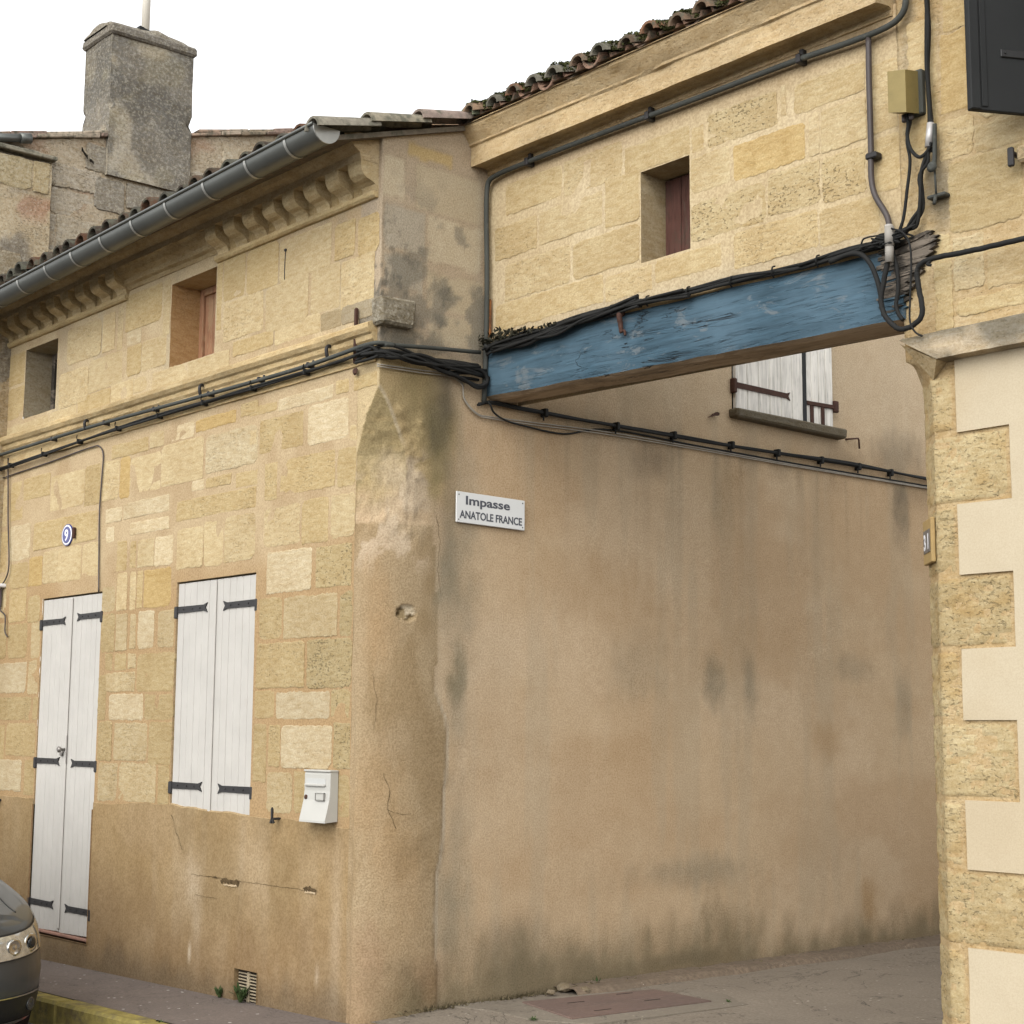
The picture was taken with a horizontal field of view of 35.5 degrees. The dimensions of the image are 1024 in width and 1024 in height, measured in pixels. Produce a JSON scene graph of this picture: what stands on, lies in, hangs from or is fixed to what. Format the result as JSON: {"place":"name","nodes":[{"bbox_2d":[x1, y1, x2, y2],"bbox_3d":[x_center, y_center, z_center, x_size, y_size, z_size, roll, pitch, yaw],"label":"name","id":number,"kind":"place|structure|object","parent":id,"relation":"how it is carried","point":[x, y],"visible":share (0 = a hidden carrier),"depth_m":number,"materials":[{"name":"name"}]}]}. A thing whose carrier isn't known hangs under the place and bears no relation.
{"place":"outdoors","nodes":[
{"label":"outdoors","id":0,"kind":"place"},
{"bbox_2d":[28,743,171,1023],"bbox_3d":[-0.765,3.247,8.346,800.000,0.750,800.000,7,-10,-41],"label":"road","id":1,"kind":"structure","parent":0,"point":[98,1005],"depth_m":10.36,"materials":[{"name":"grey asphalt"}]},
{"bbox_2d":[0,879,40,1023],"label":"parked car","id":2,"kind":"object","parent":1,"relation":"on","point":[20,959],"visible":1,"depth_m":8.49,"materials":[{"name":"grey paint"}]},
{"bbox_2d":[29,991,166,1023],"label":"kerb","id":3,"kind":"structure","parent":1,"relation":"on","point":[50,1009],"depth_m":9.24,"materials":[{"name":"yellow paint"}]},
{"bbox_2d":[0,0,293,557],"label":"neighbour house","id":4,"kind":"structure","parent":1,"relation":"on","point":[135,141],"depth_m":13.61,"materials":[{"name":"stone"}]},
{"bbox_2d":[0,107,939,1023],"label":"corner house","id":5,"kind":"structure","parent":1,"relation":"on","point":[618,705],"depth_m":10.01,"materials":[{"name":"stone"}]},
{"bbox_2d":[0,458,9,637],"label":"door wire","id":6,"kind":"object","parent":5,"relation":"attached to","point":[2,585],"depth_m":12.37,"materials":[{"name":"rubber"}]},
{"bbox_2d":[27,597,72,931],"bbox_3d":[-3.323,1.803,11.538,0.051,2.356,0.497,7,-10,-41],"label":"door leaf","id":7,"kind":"structure","parent":5,"relation":"in","point":[48,762],"depth_m":11.53,"materials":[{"name":"white wood"}]},
{"bbox_2d":[3,445,103,591],"bbox_3d":[-3.585,0.139,12.039,0.010,1.058,2.152,7,-10,-41],"label":"door wire","id":8,"kind":"object","parent":5,"relation":"attached to","point":[99,499],"depth_m":11.29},
{"bbox_2d":[50,353,57,409],"bbox_3d":[-3.427,-0.996,12.410,0.055,0.545,0.560,7,-10,-41],"label":"attic window","id":9,"kind":"structure","parent":5,"relation":"in","point":[54,357],"depth_m":12.58,"materials":[{"name":"grey wood"}]},
{"bbox_2d":[62,524,72,545],"bbox_3d":[-3.234,0.167,11.627,0.012,0.162,0.176,7,-10,-41],"label":"house number","id":10,"kind":"object","parent":5,"relation":"attached to","point":[67,538],"visible":1,"depth_m":11.61,"materials":[{"name":"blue ceramic"}]},
{"bbox_2d":[72,527,75,538],"bbox_3d":[-3.159,0.150,11.532,0.022,0.080,0.028,7,-10,-41],"label":"wall bracket","id":11,"kind":"object","parent":5,"relation":"attached to","point":[73,532],"depth_m":11.52,"materials":[{"name":"metal"}]},
{"bbox_2d":[56,593,102,936],"bbox_3d":[-3.040,1.753,11.178,0.103,2.350,0.563,7,-10,-41],"label":"door leaf","id":12,"kind":"structure","parent":5,"relation":"in","point":[86,613],"depth_m":11.19,"materials":[{"name":"white wood"}]},
{"bbox_2d":[83,419,88,429],"bbox_3d":[-3.047,-0.627,11.488,0.074,0.088,0.040,7,-10,-41],"label":"wall hook","id":13,"kind":"object","parent":5,"relation":"attached to","point":[84,422],"depth_m":11.46,"materials":[{"name":"black metal"}]},
{"bbox_2d":[198,383,203,394],"bbox_3d":[-1.988,-0.785,10.285,0.074,0.088,0.040,7,-10,-41],"label":"wall hook","id":14,"kind":"object","parent":5,"relation":"attached to","point":[199,389],"depth_m":10.26,"materials":[{"name":"black metal"}]},
{"bbox_2d":[198,285,215,357],"bbox_3d":[-1.921,-1.255,10.704,0.055,0.575,0.584,7,-10,-41],"label":"attic window","id":15,"kind":"structure","parent":5,"relation":"in","point":[208,295],"depth_m":10.86,"materials":[{"name":"brown wood"}]},
{"bbox_2d":[0,341,480,456],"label":"conduit","id":16,"kind":"object","parent":5,"relation":"attached to","point":[312,364],"visible":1,"depth_m":9.79,"materials":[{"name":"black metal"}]},
{"bbox_2d":[0,345,489,470],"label":"cable bundle","id":17,"kind":"object","parent":5,"relation":"attached to","point":[448,366],"visible":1,"depth_m":9.26,"materials":[{"name":"black rubber"}]},
{"bbox_2d":[269,807,280,823],"bbox_3d":[-1.357,1.744,9.201,0.060,0.092,0.044,7,-10,-41],"label":"shutter dog","id":18,"kind":"object","parent":5,"relation":"attached to","point":[272,819],"visible":1,"depth_m":9.18},
{"bbox_2d":[284,248,286,279],"bbox_3d":[-1.380,-1.509,9.735,0.015,0.192,0.020,7,-10,-41],"label":"wall peg","id":19,"kind":"object","parent":5,"relation":"attached to","point":[285,249],"depth_m":9.74,"materials":[{"name":"black metal"}]},
{"bbox_2d":[299,769,338,823],"bbox_3d":[-1.072,1.575,8.872,0.085,0.286,0.259,7,-10,-41],"label":"mailbox","id":20,"kind":"object","parent":5,"relation":"attached to","point":[320,803],"visible":1,"depth_m":8.82,"materials":[{"name":"white metal"}]},
{"bbox_2d":[325,344,331,357],"bbox_3d":[-1.051,-0.925,9.221,0.074,0.088,0.040,7,-10,-41],"label":"wall hook","id":21,"kind":"object","parent":5,"relation":"attached to","point":[327,346],"depth_m":9.19,"materials":[{"name":"black metal"}]},
{"bbox_2d":[455,491,524,530],"bbox_3d":[-0.123,-0.005,9.314,0.523,0.185,0.012,7,-10,-41],"label":"street sign","id":22,"kind":"object","parent":5,"relation":"attached to","point":[487,510],"visible":1,"depth_m":9.30,"materials":[{"name":"white metal"}]},
{"bbox_2d":[377,363,926,488],"bbox_3d":[1.594,-0.443,10.887,6.219,0.229,0.010,7,-10,-41],"label":"telephone wire","id":23,"kind":"object","parent":5,"relation":"attached to","point":[471,408],"visible":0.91,"depth_m":10.17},
{"bbox_2d":[477,400,925,479],"bbox_3d":[1.865,-0.389,11.106,5.488,0.103,0.050,7,-10,-41],"label":"cable bundle","id":24,"kind":"object","parent":5,"relation":"attached to","point":[672,435],"visible":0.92,"depth_m":10.53,"materials":[{"name":"black rubber"}]},
{"bbox_2d":[488,402,926,486],"bbox_3d":[1.895,-0.342,11.117,5.446,0.136,0.052,7,-10,-41],"label":"cable","id":25,"kind":"object","parent":5,"relation":"attached to","point":[497,415],"visible":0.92,"depth_m":10.54,"materials":[{"name":"black rubber"}]},
{"bbox_2d":[845,438,859,448],"bbox_3d":[2.487,-0.507,11.677,0.136,0.082,0.040,7,-10,-41],"label":"wall hook","id":26,"kind":"object","parent":5,"relation":"attached to","point":[853,439],"depth_m":11.68,"materials":[{"name":"metal"}]},
{"bbox_2d":[458,0,1023,1023],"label":"archway house","id":27,"kind":"structure","parent":1,"relation":"on","point":[764,172],"depth_m":7.56,"materials":[{"name":"stone"}]},
{"bbox_2d":[489,299,491,334],"bbox_3d":[-0.136,-1.136,9.417,0.019,0.246,0.035,7,-10,-41],"label":"rusty plate","id":28,"kind":"object","parent":27,"relation":"on","point":[490,308],"visible":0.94,"depth_m":9.41,"materials":[{"name":"brown metal"}]},
{"bbox_2d":[616,312,625,335],"bbox_3d":[0.581,-1.006,8.530,0.051,0.144,0.059,1,-8,-5],"label":"iron cramp","id":29,"kind":"object","parent":27,"relation":"hanging from","point":[619,315],"visible":1,"depth_m":8.52,"materials":[{"name":"brown metal"}]},
{"bbox_2d":[666,173,689,255],"bbox_3d":[0.965,-1.572,8.562,0.050,0.503,0.354,7,-10,-41],"label":"attic window","id":30,"kind":"structure","parent":27,"relation":"in","point":[677,189],"depth_m":8.61,"materials":[{"name":"red wood"}]},
{"bbox_2d":[481,0,908,401],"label":"conduit","id":31,"kind":"object","parent":27,"relation":"attached to","point":[802,57],"visible":1,"depth_m":8.54,"materials":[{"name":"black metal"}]},
{"bbox_2d":[482,151,930,355],"bbox_3d":[0.848,-1.265,8.236,0.091,0.426,3.066,7,-10,-41],"label":"cable bundle","id":32,"kind":"object","parent":27,"relation":"attached to","point":[521,339],"visible":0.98,"depth_m":8.11,"materials":[{"name":"black rubber"}]},
{"bbox_2d":[478,321,563,349],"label":"dead leaves","id":33,"kind":"object","parent":32,"relation":"on","point":[500,336],"visible":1,"depth_m":9.22,"materials":[{"name":"brown plant"}]},
{"bbox_2d":[828,251,880,294],"bbox_3d":[1.577,-1.081,7.336,0.024,0.248,0.293,7,-10,-41],"label":"cable","id":34,"kind":"object","parent":32,"relation":"hanging from","point":[866,258],"visible":1,"depth_m":7.30,"materials":[{"name":"black rubber"}]},
{"bbox_2d":[865,37,892,225],"bbox_3d":[1.689,-1.693,7.365,0.062,1.057,0.133,7,-10,-41],"label":"conduit","id":35,"kind":"object","parent":27,"relation":"attached to","point":[871,156],"visible":0.87,"depth_m":7.39,"materials":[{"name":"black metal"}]},
{"bbox_2d":[893,250,904,321],"bbox_3d":[1.730,-1.018,7.182,0.020,0.343,0.066,7,-10,-41],"label":"cable","id":36,"kind":"object","parent":27,"relation":"hanging from","point":[897,295],"visible":1,"depth_m":7.17,"materials":[{"name":"black rubber"}]},
{"bbox_2d":[887,69,925,122],"bbox_3d":[1.788,-1.889,7.237,0.135,0.253,0.113,7,-10,-41],"label":"junction box","id":37,"kind":"object","parent":27,"relation":"attached to","point":[906,91],"visible":0.98,"depth_m":7.21,"materials":[{"name":"metal"}]},
{"bbox_2d":[899,121,911,228],"bbox_3d":[1.774,-1.541,7.221,0.015,0.584,0.108,7,-10,-41],"label":"cable","id":38,"kind":"object","parent":37,"relation":"hanging from","point":[906,189],"visible":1,"depth_m":7.20,"materials":[{"name":"black rubber"}]},
{"bbox_2d":[905,113,932,158],"bbox_3d":[1.823,-1.706,7.173,0.017,0.258,0.141,7,-10,-41],"label":"cable","id":39,"kind":"object","parent":37,"relation":"attached to","point":[914,153],"visible":0.98,"depth_m":7.20,"materials":[{"name":"black rubber"}]},
{"bbox_2d":[891,228,922,336],"bbox_3d":[1.748,-1.024,7.101,0.009,0.534,0.157,7,-10,-41],"label":"cable","id":40,"kind":"object","parent":27,"relation":"hanging from","point":[910,287],"visible":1,"depth_m":7.08,"materials":[{"name":"black rubber"}]},
{"bbox_2d":[924,0,933,151],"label":"cable","id":41,"kind":"object","parent":27,"relation":"attached to","point":[927,48],"visible":1,"depth_m":7.18,"materials":[{"name":"black rubber"}]},
{"bbox_2d":[923,517,935,565],"bbox_3d":[1.843,0.131,7.073,0.025,0.198,0.184,0,-8,4],"label":"number plaque","id":42,"kind":"object","parent":27,"relation":"attached to","point":[929,542],"visible":1,"depth_m":7.02,"materials":[{"name":"grey ceramic"}]},
{"bbox_2d":[927,123,949,204],"bbox_3d":[1.881,-1.541,7.109,0.076,0.372,0.095,7,-10,-41],"label":"tension clamp","id":43,"kind":"object","parent":27,"relation":"attached to","point":[932,167],"visible":1,"depth_m":7.09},
{"bbox_2d":[878,225,1023,331],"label":"cable","id":44,"kind":"object","parent":27,"relation":"attached to","point":[889,244],"visible":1,"depth_m":7.05,"materials":[{"name":"black rubber"}]},
{"bbox_2d":[38,959,348,1023],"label":"pavement","id":45,"kind":"structure","parent":0,"point":[169,1004],"depth_m":9.41,"materials":[{"name":"concrete"}]},
{"bbox_2d":[214,985,222,997],"bbox_3d":[-1.736,2.839,9.498,0.080,0.082,0.114,1,-8,-5],"label":"weed","id":46,"kind":"object","parent":45,"relation":"on","point":[219,991],"visible":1,"depth_m":9.48,"materials":[{"name":"green plant"}]},
{"bbox_2d":[228,982,250,1001],"bbox_3d":[-1.578,2.793,9.307,0.155,0.115,0.168,7,-10,-41],"label":"weed","id":47,"kind":"object","parent":45,"relation":"on","point":[242,994],"visible":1,"depth_m":9.29,"materials":[{"name":"green plant"}]},
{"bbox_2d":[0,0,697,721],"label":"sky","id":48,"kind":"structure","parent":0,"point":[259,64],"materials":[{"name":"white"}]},
{"bbox_2d":[372,946,942,1023],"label":"alley paving","id":49,"kind":"structure","parent":0,"point":[902,986],"depth_m":9.19,"materials":[{"name":"grey asphalt"}]},
{"bbox_2d":[546,989,555,994],"bbox_3d":[0.222,2.745,9.147,0.056,0.034,0.050,-2,-8,18],"label":"loose stone","id":50,"kind":"object","parent":49,"relation":"on","point":[550,992],"visible":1,"depth_m":9.13,"materials":[{"name":"stone"}]},
{"bbox_2d":[557,982,571,991],"bbox_3d":[0.305,2.753,9.270,0.085,0.057,0.099,7,-10,-41],"label":"loose stone","id":51,"kind":"object","parent":49,"relation":"on","point":[562,986],"visible":1,"depth_m":9.24,"materials":[{"name":"stone"}]},
{"bbox_2d":[450,988,747,1023],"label":"concrete patch","id":52,"kind":"object","parent":49,"relation":"on","point":[516,1008],"visible":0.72,"depth_m":8.67,"materials":[{"name":"grey concrete"}]},
{"bbox_2d":[522,989,710,1018],"bbox_3d":[0.550,2.735,8.880,0.994,0.036,0.560,6,-10,-35],"label":"drain cover","id":53,"kind":"object","parent":52,"relation":"on","point":[578,1007],"visible":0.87,"depth_m":8.84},
{"bbox_2d":[393,935,935,1016],"bbox_3d":[1.406,2.899,10.206,5.342,0.050,0.145,7,-10,-41],"label":"wall foot debris","id":54,"kind":"object","parent":49,"relation":"on","point":[446,1006],"depth_m":8.94,"materials":[{"name":"brown plant"}]},
{"bbox_2d":[555,934,940,994],"bbox_3d":[5.095,3.363,13.323,12.670,0.071,0.269,7,-10,-41],"label":"gutter strip","id":55,"kind":"object","parent":49,"relation":"on","point":[697,973],"visible":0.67,"depth_m":10.22,"materials":[{"name":"grey concrete"}]},
{"bbox_2d":[580,986,590,991],"bbox_3d":[0.420,2.755,9.228,0.061,0.042,0.069,7,-10,-41],"label":"loose stone","id":56,"kind":"object","parent":55,"relation":"on","point":[585,988],"visible":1,"depth_m":9.21,"materials":[{"name":"stone"}]}
]}

